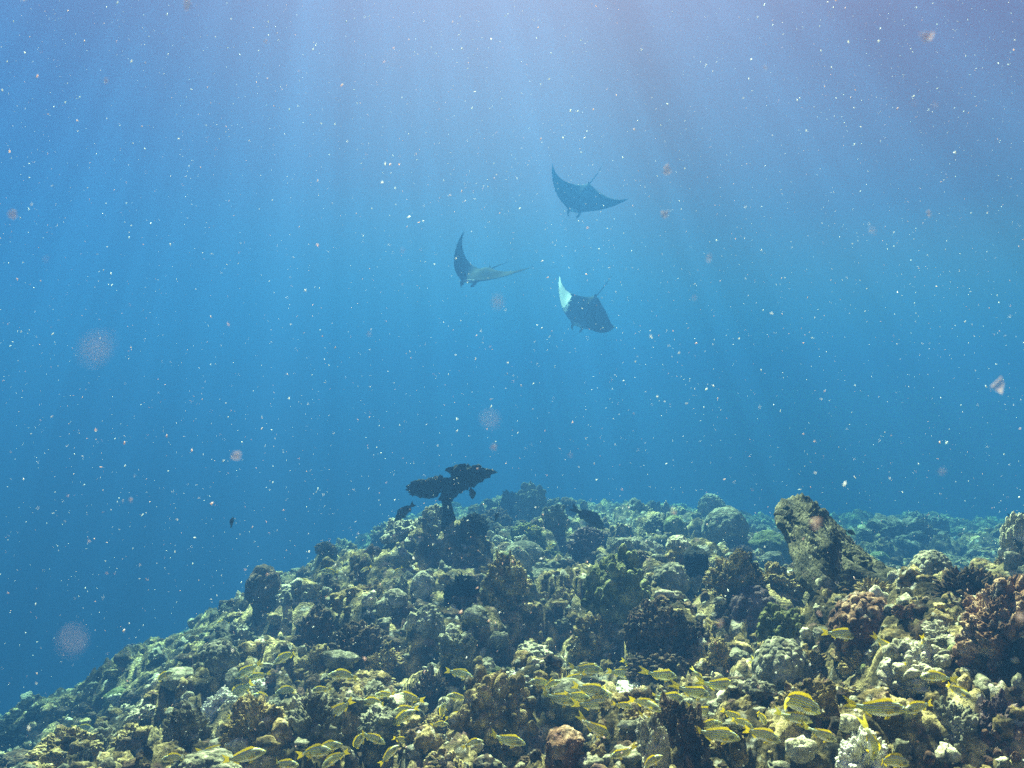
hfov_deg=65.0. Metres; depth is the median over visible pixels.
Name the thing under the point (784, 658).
pitted coral
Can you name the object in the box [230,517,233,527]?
dark fish
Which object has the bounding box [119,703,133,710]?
coral rock
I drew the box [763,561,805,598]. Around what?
coral rock
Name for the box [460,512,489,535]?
cauliflower coral
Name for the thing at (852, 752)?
coral rock
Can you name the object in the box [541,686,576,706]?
striped snapper
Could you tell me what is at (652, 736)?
coral rock
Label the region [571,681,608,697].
striped snapper
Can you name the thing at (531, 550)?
dome coral
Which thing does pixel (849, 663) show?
coral rock
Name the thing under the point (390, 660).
coral rock
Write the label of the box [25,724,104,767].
coral rock
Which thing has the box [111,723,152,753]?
coral rock
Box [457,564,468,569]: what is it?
cauliflower coral
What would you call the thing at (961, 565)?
coral rock
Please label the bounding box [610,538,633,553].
pillar coral
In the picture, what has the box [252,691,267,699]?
striped snapper
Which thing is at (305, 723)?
coral rock
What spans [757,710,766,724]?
striped snapper
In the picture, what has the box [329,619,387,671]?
cauliflower coral
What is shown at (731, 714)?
striped snapper
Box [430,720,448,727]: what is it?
striped snapper
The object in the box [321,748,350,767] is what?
striped snapper
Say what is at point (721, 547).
coral rock
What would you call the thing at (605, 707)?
coral rock
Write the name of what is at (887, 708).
striped snapper
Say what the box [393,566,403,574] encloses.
striped snapper
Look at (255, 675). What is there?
striped snapper
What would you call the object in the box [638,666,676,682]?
striped snapper
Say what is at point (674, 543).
mushroom coral
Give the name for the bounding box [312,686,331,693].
striped snapper
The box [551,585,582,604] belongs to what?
coral rock
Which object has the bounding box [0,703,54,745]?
coral rock
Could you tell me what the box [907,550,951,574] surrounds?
pitted coral
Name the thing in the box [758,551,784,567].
pillar coral
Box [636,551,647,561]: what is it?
cauliflower coral
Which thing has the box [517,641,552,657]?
knobbly coral
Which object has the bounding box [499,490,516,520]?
coral rock
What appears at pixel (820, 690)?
coral rock
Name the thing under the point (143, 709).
coral rock
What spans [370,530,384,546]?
coral rock
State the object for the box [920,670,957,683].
striped snapper
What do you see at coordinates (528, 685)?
sand patch
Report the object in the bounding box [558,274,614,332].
manta ray
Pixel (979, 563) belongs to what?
dome coral
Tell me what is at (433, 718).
cauliflower coral
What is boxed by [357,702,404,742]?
coral rock
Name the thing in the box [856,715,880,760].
striped snapper
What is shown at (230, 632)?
coral rock
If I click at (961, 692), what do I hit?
striped snapper
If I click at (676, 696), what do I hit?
striped snapper
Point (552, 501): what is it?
knobbly coral
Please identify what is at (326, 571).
striped snapper
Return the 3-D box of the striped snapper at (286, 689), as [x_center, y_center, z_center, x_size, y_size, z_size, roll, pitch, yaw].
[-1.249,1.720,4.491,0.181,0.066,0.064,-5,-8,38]
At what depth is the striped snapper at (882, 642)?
2.96 m
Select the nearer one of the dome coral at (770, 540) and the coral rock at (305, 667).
the coral rock at (305, 667)
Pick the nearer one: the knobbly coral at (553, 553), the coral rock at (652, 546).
the coral rock at (652, 546)
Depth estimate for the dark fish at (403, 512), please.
7.09 m
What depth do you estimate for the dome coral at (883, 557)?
11.68 m
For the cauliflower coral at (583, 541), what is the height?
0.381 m
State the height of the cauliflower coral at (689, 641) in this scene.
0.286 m
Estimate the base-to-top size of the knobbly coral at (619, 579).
0.622 m
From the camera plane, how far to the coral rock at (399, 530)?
7.60 m
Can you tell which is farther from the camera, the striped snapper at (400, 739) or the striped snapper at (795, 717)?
the striped snapper at (400, 739)
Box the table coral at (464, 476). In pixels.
[405,463,496,530]
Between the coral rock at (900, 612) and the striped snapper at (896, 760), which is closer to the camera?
the striped snapper at (896, 760)
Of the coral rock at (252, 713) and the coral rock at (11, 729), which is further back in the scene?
the coral rock at (11, 729)
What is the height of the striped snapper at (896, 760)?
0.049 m
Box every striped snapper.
[71,724,90,730]
[157,671,172,681]
[161,752,183,763]
[195,744,219,751]
[222,746,265,763]
[231,679,253,698]
[236,659,262,678]
[247,669,271,680]
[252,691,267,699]
[274,651,295,663]
[275,685,294,695]
[276,758,298,767]
[296,743,331,758]
[306,740,342,759]
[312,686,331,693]
[320,568,337,574]
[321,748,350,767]
[328,668,357,681]
[331,697,355,716]
[353,734,364,748]
[360,565,371,572]
[360,730,384,744]
[363,696,383,707]
[374,690,394,698]
[377,745,398,765]
[392,736,405,744]
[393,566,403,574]
[393,709,415,725]
[394,705,418,712]
[398,691,424,702]
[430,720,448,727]
[439,703,446,717]
[445,667,472,680]
[446,692,463,700]
[461,738,482,749]
[490,727,525,747]
[528,525,540,530]
[528,677,551,686]
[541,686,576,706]
[542,679,560,691]
[546,543,556,548]
[564,690,590,702]
[567,669,586,680]
[568,662,602,675]
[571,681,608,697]
[571,696,605,711]
[575,710,610,738]
[604,685,613,699]
[606,668,626,679]
[610,741,636,759]
[612,701,633,710]
[628,696,661,712]
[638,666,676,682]
[644,755,662,767]
[652,691,684,702]
[668,679,710,700]
[686,702,709,718]
[690,667,702,678]
[695,675,730,690]
[695,725,740,744]
[704,719,721,728]
[719,707,740,721]
[731,717,753,729]
[742,725,780,743]
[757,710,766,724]
[774,706,812,725]
[784,691,820,714]
[798,719,836,742]
[821,627,853,641]
[843,695,907,719]
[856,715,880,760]
[869,632,888,646]
[881,753,909,767]
[904,699,932,714]
[919,634,924,647]
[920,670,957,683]
[945,681,972,700]
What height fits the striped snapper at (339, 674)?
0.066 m
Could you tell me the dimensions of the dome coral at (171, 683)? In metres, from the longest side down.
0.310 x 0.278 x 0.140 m
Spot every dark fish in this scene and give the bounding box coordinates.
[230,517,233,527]
[395,501,416,520]
[568,503,604,529]
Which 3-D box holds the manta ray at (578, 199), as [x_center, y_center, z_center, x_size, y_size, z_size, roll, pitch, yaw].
[2.063,-5.270,21.613,2.016,1.810,0.813,0,-7,-1]
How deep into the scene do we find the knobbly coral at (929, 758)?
2.47 m
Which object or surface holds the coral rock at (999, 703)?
on the seabed
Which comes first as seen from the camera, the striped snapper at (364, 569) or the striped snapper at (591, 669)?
the striped snapper at (591, 669)
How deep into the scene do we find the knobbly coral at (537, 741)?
3.41 m
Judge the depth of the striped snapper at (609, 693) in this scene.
3.58 m
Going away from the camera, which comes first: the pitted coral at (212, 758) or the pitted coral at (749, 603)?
the pitted coral at (212, 758)
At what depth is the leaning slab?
4.25 m
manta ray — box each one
[454,231,532,287]
[552,164,627,217]
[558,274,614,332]
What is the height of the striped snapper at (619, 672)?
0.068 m
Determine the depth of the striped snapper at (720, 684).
3.27 m
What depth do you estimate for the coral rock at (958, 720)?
2.52 m
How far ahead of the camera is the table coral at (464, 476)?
7.57 m
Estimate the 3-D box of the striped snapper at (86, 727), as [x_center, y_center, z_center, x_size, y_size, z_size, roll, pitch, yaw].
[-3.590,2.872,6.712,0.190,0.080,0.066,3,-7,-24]
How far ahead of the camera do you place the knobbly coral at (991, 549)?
11.79 m
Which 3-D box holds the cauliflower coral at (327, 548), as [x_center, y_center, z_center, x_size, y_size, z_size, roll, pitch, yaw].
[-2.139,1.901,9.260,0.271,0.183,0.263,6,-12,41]
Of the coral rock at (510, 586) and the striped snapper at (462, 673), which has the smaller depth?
the striped snapper at (462, 673)
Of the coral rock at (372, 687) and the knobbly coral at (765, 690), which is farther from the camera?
the coral rock at (372, 687)
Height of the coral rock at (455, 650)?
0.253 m
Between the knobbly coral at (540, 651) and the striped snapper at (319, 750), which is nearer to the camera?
the striped snapper at (319, 750)
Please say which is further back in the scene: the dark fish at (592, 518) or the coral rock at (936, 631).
the dark fish at (592, 518)
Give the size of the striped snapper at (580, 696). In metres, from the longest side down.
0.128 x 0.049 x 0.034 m
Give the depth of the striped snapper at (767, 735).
2.53 m
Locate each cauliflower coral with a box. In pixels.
[314,541,337,556]
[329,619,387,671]
[362,546,381,556]
[418,713,448,735]
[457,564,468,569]
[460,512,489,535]
[484,507,513,526]
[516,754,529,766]
[566,525,606,558]
[566,611,614,663]
[623,597,678,654]
[624,649,691,683]
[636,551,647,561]
[642,503,652,511]
[676,619,710,658]
[732,545,754,560]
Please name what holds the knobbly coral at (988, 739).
on the seabed
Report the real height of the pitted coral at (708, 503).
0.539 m
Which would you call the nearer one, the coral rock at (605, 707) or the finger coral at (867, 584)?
the coral rock at (605, 707)
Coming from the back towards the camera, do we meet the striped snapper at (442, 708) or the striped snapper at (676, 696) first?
the striped snapper at (442, 708)
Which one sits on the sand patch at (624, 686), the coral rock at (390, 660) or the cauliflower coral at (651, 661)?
the cauliflower coral at (651, 661)
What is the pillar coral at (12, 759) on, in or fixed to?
on the seabed
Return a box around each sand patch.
[507,667,532,689]
[616,680,639,692]
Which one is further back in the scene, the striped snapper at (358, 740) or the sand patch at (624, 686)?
the sand patch at (624, 686)
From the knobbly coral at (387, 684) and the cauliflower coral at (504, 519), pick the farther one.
the cauliflower coral at (504, 519)
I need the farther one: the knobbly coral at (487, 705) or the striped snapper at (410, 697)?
the striped snapper at (410, 697)
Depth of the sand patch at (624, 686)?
4.01 m
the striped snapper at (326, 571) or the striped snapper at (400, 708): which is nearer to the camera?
the striped snapper at (400, 708)
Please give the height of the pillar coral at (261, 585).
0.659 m
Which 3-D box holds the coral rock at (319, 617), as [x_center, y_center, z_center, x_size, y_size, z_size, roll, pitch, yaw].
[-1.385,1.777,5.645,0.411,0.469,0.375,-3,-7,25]
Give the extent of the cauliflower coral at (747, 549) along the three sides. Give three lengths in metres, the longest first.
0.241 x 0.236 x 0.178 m
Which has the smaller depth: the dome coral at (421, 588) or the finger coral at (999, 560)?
the finger coral at (999, 560)
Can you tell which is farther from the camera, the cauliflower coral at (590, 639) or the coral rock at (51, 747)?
the cauliflower coral at (590, 639)
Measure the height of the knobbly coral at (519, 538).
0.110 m
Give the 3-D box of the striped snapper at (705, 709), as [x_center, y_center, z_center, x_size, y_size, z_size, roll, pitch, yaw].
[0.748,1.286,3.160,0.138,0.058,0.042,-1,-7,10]
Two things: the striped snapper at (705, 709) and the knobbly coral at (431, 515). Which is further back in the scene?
the knobbly coral at (431, 515)
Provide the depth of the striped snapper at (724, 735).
2.65 m
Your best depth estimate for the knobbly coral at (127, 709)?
5.56 m
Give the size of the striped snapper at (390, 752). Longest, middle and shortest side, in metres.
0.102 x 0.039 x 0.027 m
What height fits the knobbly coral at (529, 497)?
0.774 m
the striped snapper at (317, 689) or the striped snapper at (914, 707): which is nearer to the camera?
the striped snapper at (914, 707)
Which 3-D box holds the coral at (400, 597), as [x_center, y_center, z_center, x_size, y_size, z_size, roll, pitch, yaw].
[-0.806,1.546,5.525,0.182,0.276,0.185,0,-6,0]
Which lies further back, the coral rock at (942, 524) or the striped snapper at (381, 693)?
the coral rock at (942, 524)
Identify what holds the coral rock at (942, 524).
on the seabed
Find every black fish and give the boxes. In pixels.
[142,740,153,760]
[469,485,475,498]
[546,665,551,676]
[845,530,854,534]
[1013,537,1022,550]
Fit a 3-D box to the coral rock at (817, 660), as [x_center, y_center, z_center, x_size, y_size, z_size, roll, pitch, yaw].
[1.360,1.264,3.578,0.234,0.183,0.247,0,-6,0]
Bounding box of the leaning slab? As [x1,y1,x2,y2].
[774,493,897,596]
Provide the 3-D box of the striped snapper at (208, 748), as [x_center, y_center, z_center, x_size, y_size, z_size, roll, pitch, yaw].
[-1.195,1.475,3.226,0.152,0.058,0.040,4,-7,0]
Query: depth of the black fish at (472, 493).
7.20 m
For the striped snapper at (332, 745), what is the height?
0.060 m
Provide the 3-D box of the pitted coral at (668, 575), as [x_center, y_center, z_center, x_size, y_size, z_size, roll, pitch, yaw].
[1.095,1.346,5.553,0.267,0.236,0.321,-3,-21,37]
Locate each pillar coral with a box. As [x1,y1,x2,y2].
[0,748,28,767]
[244,564,281,624]
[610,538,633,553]
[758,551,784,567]
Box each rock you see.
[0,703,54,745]
[21,762,54,767]
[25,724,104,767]
[54,694,75,707]
[70,702,100,725]
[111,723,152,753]
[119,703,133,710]
[123,699,155,724]
[161,699,212,747]
[200,687,237,721]
[214,620,258,641]
[217,691,285,763]
[247,678,267,694]
[267,697,280,706]
[275,581,331,606]
[284,688,343,745]
[287,602,333,653]
[290,643,329,684]
[332,669,395,692]
[335,537,351,554]
[336,679,395,717]
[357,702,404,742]
[363,636,408,675]
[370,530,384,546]
[379,518,415,544]
[395,575,408,591]
[438,632,477,677]
[443,572,479,610]
[480,549,532,612]
[483,498,497,505]
[491,535,513,546]
[497,543,508,550]
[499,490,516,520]
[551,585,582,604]
[594,698,653,740]
[603,523,631,537]
[628,536,665,554]
[636,713,670,767]
[646,501,662,505]
[654,689,710,767]
[687,632,730,672]
[701,548,767,601]
[706,698,719,716]
[709,725,748,767]
[717,545,727,550]
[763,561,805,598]
[774,674,841,729]
[802,649,827,678]
[834,725,889,767]
[835,682,859,697]
[836,646,863,677]
[855,513,951,552]
[874,537,893,551]
[885,565,900,568]
[891,603,916,619]
[905,510,949,531]
[921,619,954,645]
[933,696,980,753]
[944,553,953,563]
[952,561,969,571]
[952,574,1023,673]
[978,687,1018,741]
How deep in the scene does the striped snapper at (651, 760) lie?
2.38 m
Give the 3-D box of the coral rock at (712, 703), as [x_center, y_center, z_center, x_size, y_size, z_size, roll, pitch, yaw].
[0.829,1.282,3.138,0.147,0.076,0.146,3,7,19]
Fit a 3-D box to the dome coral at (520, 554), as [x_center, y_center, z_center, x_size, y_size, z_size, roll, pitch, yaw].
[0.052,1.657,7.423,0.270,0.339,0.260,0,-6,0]
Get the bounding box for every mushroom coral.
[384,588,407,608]
[665,535,691,561]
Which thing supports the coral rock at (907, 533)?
on the seabed
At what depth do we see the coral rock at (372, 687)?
3.59 m
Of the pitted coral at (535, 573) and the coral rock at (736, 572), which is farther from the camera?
the pitted coral at (535, 573)
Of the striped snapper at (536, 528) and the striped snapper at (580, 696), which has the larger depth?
the striped snapper at (536, 528)
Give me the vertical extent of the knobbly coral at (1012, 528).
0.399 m
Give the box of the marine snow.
[0,0,1023,765]
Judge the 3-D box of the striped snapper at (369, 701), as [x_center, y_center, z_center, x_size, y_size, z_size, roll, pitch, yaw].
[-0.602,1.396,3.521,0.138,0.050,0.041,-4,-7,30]
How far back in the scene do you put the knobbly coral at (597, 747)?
2.62 m
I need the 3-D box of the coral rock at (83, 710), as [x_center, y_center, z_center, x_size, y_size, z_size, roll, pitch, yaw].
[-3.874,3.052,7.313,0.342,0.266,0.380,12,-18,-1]
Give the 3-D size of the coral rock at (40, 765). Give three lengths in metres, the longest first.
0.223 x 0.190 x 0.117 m
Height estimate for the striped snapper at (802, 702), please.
0.086 m
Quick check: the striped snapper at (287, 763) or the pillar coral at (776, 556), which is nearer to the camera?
the striped snapper at (287, 763)
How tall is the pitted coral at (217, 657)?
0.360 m
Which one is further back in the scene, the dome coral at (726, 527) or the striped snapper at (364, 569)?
the dome coral at (726, 527)
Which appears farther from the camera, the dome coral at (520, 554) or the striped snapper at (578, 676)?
the dome coral at (520, 554)
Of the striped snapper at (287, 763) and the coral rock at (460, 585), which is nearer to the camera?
the striped snapper at (287, 763)
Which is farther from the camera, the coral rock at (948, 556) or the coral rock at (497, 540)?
the coral rock at (948, 556)
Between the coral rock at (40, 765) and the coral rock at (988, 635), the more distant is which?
the coral rock at (40, 765)
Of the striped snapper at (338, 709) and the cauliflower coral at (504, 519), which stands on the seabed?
the cauliflower coral at (504, 519)
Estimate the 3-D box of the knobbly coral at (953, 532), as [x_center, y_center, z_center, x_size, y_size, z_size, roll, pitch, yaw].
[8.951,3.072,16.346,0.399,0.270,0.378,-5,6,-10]
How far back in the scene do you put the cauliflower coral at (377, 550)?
7.28 m
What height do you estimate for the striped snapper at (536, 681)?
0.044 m
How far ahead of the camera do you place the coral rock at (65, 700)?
8.14 m
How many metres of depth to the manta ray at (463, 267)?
19.11 m
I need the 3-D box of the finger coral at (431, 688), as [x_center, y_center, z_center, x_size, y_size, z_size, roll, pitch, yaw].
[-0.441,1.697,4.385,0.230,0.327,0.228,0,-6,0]
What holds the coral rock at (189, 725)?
on the seabed
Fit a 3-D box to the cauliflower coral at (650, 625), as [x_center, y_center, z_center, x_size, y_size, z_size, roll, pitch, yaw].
[0.739,1.294,4.239,0.308,0.331,0.301,0,-6,0]
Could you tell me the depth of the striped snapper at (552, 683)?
3.60 m
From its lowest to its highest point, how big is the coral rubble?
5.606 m
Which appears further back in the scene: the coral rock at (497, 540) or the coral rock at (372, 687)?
the coral rock at (497, 540)
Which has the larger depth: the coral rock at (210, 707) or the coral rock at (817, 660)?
the coral rock at (210, 707)
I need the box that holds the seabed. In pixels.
[0,494,1023,767]
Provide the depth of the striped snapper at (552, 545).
8.76 m
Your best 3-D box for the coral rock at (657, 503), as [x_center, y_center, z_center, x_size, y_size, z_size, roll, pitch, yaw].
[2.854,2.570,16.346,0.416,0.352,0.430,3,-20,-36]
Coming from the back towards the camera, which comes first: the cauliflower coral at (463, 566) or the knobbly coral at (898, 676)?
the cauliflower coral at (463, 566)
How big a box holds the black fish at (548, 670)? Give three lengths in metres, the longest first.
0.063 x 0.032 x 0.018 m
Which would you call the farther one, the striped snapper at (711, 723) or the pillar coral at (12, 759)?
the pillar coral at (12, 759)
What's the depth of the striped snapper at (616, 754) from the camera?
2.43 m
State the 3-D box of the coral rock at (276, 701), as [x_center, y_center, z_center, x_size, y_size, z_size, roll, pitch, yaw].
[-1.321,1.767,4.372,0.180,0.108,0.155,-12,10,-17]
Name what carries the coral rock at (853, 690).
on the seabed
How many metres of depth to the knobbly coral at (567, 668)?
4.07 m
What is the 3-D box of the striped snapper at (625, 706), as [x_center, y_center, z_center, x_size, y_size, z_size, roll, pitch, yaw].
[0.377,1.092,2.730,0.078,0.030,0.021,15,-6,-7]
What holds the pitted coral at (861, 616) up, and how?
on the coral rock at (849, 663)
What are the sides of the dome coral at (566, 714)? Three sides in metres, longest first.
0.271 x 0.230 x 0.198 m
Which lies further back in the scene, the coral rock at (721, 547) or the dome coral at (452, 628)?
the coral rock at (721, 547)
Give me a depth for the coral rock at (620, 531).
9.12 m
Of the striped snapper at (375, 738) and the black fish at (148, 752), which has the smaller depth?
the black fish at (148, 752)
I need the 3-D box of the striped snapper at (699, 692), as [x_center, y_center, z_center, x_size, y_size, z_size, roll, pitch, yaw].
[0.717,1.239,3.253,0.174,0.077,0.061,-1,-7,8]
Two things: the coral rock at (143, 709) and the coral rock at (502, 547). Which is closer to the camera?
the coral rock at (143, 709)
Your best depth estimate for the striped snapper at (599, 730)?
2.74 m
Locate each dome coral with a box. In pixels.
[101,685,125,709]
[160,666,194,690]
[410,571,435,600]
[444,623,459,633]
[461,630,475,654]
[504,540,544,561]
[506,545,531,574]
[541,677,591,722]
[662,514,687,538]
[701,505,749,544]
[748,529,791,562]
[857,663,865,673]
[869,551,889,562]
[968,558,992,569]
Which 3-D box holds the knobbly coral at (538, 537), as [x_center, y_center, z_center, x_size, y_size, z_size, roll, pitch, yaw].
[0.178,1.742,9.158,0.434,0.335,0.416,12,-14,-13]
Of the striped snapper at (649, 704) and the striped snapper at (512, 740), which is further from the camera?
the striped snapper at (512, 740)
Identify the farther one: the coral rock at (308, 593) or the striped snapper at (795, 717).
the coral rock at (308, 593)
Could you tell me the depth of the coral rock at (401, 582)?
6.32 m
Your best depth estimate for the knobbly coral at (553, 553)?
8.89 m
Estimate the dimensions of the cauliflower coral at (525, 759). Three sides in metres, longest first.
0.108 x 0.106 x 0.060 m
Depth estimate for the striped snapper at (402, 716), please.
3.38 m
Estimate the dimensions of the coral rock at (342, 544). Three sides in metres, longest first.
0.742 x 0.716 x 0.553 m
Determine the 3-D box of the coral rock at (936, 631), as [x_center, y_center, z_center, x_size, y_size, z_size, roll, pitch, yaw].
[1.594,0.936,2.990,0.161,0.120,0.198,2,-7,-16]
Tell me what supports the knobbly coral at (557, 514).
on the seabed
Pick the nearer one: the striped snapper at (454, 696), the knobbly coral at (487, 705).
the knobbly coral at (487, 705)
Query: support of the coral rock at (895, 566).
on the seabed
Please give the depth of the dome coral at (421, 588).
6.22 m
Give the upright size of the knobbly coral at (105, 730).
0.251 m
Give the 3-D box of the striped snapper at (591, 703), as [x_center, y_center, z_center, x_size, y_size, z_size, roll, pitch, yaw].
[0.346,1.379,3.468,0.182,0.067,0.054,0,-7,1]
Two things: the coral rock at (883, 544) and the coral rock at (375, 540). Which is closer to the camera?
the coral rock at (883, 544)
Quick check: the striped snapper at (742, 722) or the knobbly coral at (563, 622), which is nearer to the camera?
the striped snapper at (742, 722)
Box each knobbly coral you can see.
[92,721,115,751]
[119,705,136,715]
[330,583,384,612]
[385,680,393,686]
[414,503,442,536]
[423,747,464,767]
[445,664,538,761]
[487,666,510,673]
[508,522,545,545]
[514,480,548,521]
[514,535,527,541]
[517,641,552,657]
[522,730,545,754]
[540,504,570,534]
[548,497,561,506]
[549,548,564,557]
[554,616,572,630]
[562,664,571,674]
[577,739,606,767]
[580,543,653,624]
[642,513,666,533]
[742,677,776,700]
[755,602,805,643]
[877,637,952,697]
[918,750,965,767]
[948,528,961,536]
[975,546,997,555]
[980,723,1023,765]
[998,511,1023,558]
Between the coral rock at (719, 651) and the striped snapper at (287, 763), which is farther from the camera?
the coral rock at (719, 651)
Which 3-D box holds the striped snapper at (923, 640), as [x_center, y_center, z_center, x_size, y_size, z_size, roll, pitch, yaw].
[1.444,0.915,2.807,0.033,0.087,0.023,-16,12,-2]
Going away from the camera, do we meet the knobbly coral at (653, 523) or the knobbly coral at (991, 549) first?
the knobbly coral at (653, 523)
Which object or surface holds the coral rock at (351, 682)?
on the seabed
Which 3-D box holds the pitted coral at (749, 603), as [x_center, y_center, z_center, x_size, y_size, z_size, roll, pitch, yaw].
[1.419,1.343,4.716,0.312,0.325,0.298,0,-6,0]
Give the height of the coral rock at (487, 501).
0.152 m
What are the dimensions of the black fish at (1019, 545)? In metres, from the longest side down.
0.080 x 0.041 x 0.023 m
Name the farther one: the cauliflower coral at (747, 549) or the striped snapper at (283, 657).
the cauliflower coral at (747, 549)
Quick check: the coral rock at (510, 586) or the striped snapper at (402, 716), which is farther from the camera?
the coral rock at (510, 586)
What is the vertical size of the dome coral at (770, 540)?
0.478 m
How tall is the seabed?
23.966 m
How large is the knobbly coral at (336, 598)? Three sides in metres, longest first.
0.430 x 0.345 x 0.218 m
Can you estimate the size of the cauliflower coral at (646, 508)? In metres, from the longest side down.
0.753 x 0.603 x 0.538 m
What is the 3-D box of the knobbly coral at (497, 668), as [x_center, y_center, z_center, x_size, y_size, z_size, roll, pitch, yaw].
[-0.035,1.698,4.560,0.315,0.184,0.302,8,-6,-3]
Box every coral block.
[544,725,584,767]
[683,545,708,594]
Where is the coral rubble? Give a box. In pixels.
[0,497,1023,767]
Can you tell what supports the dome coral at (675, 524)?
on the seabed
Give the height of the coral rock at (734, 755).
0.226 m
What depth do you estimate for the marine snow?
3.30 m
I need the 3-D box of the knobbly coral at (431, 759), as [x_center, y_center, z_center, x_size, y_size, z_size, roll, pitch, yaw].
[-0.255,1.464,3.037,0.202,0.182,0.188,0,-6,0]
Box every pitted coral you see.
[178,748,245,767]
[198,637,240,686]
[412,603,445,639]
[531,567,556,580]
[651,562,690,593]
[697,493,724,515]
[728,585,776,633]
[751,636,812,691]
[827,591,888,655]
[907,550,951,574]
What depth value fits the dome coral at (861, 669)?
3.23 m
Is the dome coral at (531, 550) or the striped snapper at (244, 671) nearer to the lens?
the striped snapper at (244, 671)
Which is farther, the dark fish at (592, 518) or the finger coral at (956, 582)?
the dark fish at (592, 518)
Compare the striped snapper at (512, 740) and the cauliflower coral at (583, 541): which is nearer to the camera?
the striped snapper at (512, 740)
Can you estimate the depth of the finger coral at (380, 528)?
14.65 m
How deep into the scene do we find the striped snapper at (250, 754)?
2.93 m
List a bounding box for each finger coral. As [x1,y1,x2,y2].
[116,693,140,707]
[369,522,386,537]
[411,664,448,714]
[850,576,892,593]
[924,561,1005,604]
[993,555,1003,564]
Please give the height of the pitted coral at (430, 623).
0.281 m
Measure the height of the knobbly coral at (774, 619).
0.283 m
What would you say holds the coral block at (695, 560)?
on the dome coral

